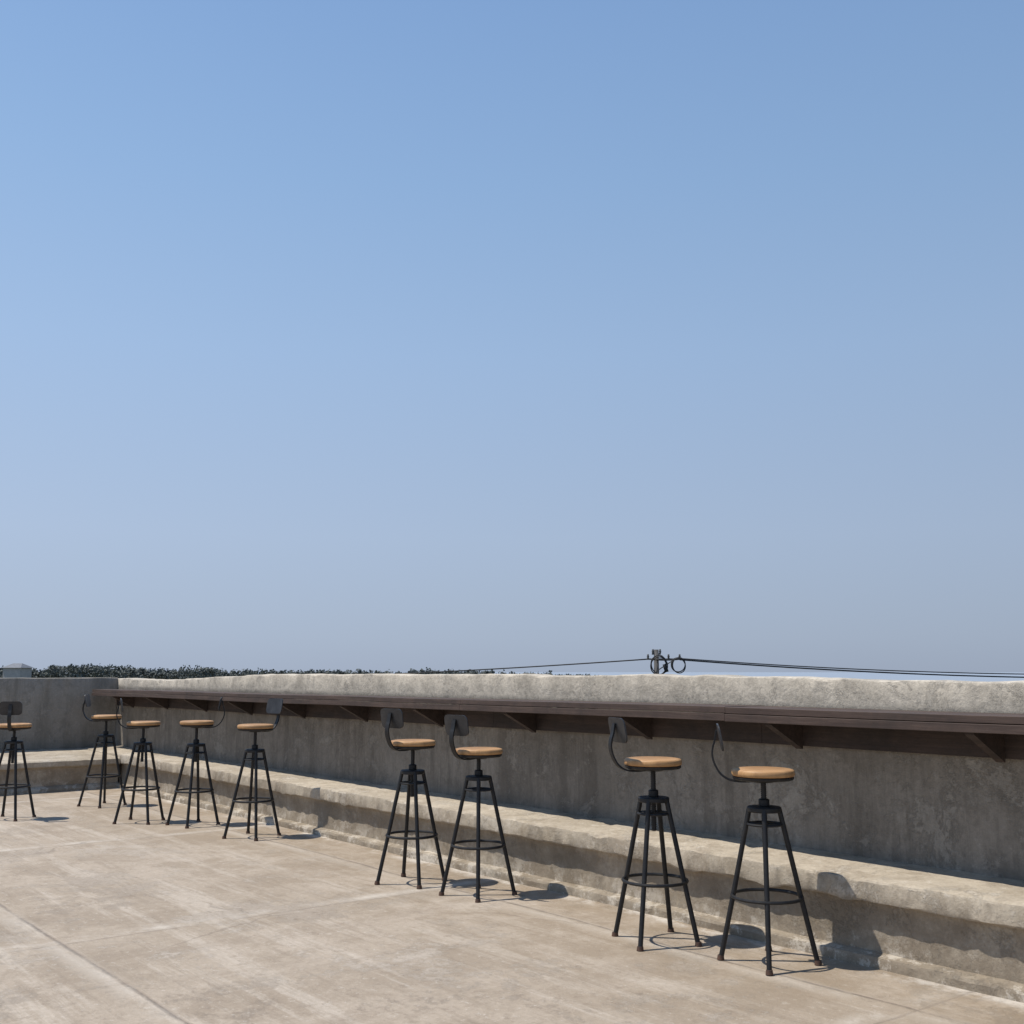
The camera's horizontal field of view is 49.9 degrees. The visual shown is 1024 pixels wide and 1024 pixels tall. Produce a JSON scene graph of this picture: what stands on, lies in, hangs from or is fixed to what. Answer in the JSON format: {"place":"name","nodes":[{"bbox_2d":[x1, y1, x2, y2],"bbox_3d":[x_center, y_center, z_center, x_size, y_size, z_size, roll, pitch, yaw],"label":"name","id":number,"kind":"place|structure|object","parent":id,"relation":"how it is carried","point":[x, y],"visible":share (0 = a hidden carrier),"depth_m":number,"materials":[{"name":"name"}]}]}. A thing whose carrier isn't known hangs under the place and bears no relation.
{"place":"outdoors","nodes":[
{"label":"outdoors","id":0,"kind":"place"},
{"bbox_2d":[2,668,31,677],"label":"walls","id":1,"kind":"structure","parent":0,"point":[17,672],"depth_m":265.47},
{"bbox_2d":[1,663,32,667],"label":"roof","id":2,"kind":"structure","parent":1,"relation":"on","point":[17,665],"depth_m":266.28,"materials":[{"name":"grey tile"}]},
{"bbox_2d":[0,788,1023,1023],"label":"rooftop floor","id":3,"kind":"structure","parent":0,"point":[136,919],"depth_m":4.81,"materials":[{"name":"concrete"}]},
{"bbox_2d":[0,701,35,821],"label":"bar stool","id":4,"kind":"object","parent":3,"relation":"on","point":[8,708],"visible":1,"depth_m":9.09,"materials":[{"name":"black paint"}]},
{"bbox_2d":[0,748,119,795],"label":"concrete ledge","id":5,"kind":"object","parent":3,"relation":"on","point":[55,770],"visible":0.8,"depth_m":11.24,"materials":[{"name":"grey concrete"}]},
{"bbox_2d":[77,694,126,807],"bbox_3d":[-3.741,2.170,10.044,0.355,0.998,0.338,-5,-10,30],"label":"bar stool","id":6,"kind":"object","parent":3,"relation":"on","point":[106,718],"visible":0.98,"depth_m":10.01,"materials":[{"name":"black paint"}]},
{"bbox_2d":[112,698,164,824],"bbox_3d":[-3.038,2.019,8.967,0.360,0.988,0.313,-1,-8,6],"label":"bar stool","id":7,"kind":"object","parent":3,"relation":"on","point":[142,744],"visible":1,"depth_m":8.93,"materials":[{"name":"black paint"}]},
{"bbox_2d":[165,697,224,827],"bbox_3d":[-2.510,1.990,8.809,0.336,1.000,0.355,-7,-11,41],"label":"bar stool","id":8,"kind":"object","parent":3,"relation":"on","point":[196,744],"visible":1,"depth_m":8.77,"materials":[{"name":"black paint"}]},
{"bbox_2d":[222,698,282,840],"bbox_3d":[-1.900,1.897,8.178,0.313,1.002,0.369,-4,-9,23],"label":"bar stool","id":9,"kind":"object","parent":3,"relation":"on","point":[274,705],"visible":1,"depth_m":8.14,"materials":[{"name":"black paint"}]},
{"bbox_2d":[374,708,444,888],"bbox_3d":[-0.595,1.642,6.391,0.313,0.992,0.370,-4,-9,26],"label":"bar stool","id":10,"kind":"object","parent":3,"relation":"on","point":[391,718],"visible":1,"depth_m":6.36,"materials":[{"name":"black paint"}]},
{"bbox_2d":[439,715,516,902],"bbox_3d":[-0.205,1.600,6.029,0.313,0.970,0.373,-8,-11,43],"label":"bar stool","id":11,"kind":"object","parent":3,"relation":"on","point":[456,725],"visible":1,"depth_m":5.99,"materials":[{"name":"black paint"}]},
{"bbox_2d":[82,745,1023,1002],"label":"concrete ledge","id":12,"kind":"object","parent":3,"relation":"on","point":[964,930],"visible":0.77,"depth_m":5.36,"materials":[{"name":"grey concrete"}]},
{"bbox_2d":[608,717,701,951],"bbox_3d":[0.621,1.442,5.021,0.373,0.994,0.313,3,-9,-17],"label":"bar stool","id":13,"kind":"object","parent":3,"relation":"on","point":[652,765],"visible":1,"depth_m":5.00,"materials":[{"name":"black paint"}]},
{"bbox_2d":[711,723,821,975],"bbox_3d":[1.051,1.399,4.672,0.351,0.978,0.344,5,-10,-32],"label":"bar stool","id":14,"kind":"object","parent":3,"relation":"on","point":[763,775],"visible":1,"depth_m":4.63,"materials":[{"name":"black paint"}]},
{"bbox_2d":[0,0,1023,671],"label":"sky","id":15,"kind":"structure","parent":0,"point":[379,335],"materials":[{"name":"blue"}]},
{"bbox_2d":[65,672,1023,681],"bbox_3d":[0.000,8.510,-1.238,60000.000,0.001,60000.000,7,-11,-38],"label":"sea","id":16,"kind":"structure","parent":0,"point":[868,675],"depth_m":3827.76,"materials":[{"name":"liquid"}]},
{"bbox_3d":[-3.653,4.976,0.448,13.720,6.680,20.360,7,-11,-38],"label":"building body","id":17,"kind":"object","parent":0,"visible":0},
{"bbox_2d":[0,677,117,751],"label":"parapet wall","id":18,"kind":"structure","parent":17,"relation":"on","point":[52,713],"depth_m":12.45,"materials":[{"name":"paint"}]},
{"bbox_2d":[115,673,1023,880],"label":"parapet wall","id":19,"kind":"structure","parent":17,"relation":"on","point":[961,813],"depth_m":5.90,"materials":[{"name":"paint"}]},
{"bbox_2d":[92,689,1023,762],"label":"wooden bar counter","id":20,"kind":"object","parent":19,"relation":"attached to","point":[997,737],"visible":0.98,"depth_m":5.73,"materials":[{"name":"brown wood"}]},
{"label":"ground","id":21,"kind":"structure","parent":0,"visible":0},
{"bbox_2d":[0,663,592,678],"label":"distant trees","id":22,"kind":"object","parent":21,"relation":"on","point":[77,671],"visible":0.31,"depth_m":301.86,"materials":[{"name":"green plant"}]},
{"bbox_2d":[646,649,685,673],"bbox_3d":[2.766,6.731,19.214,0.688,8.610,0.282,0,-8,-1],"label":"utility pole","id":23,"kind":"object","parent":21,"relation":"on","point":[656,653],"visible":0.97,"depth_m":19.73,"materials":[{"name":"metal"}]},
{"bbox_2d":[392,658,1023,677],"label":"overhead cable","id":24,"kind":"object","parent":23,"relation":"attached to","point":[764,665],"visible":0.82,"depth_m":20.36,"materials":[{"name":"rubber"}]}
]}

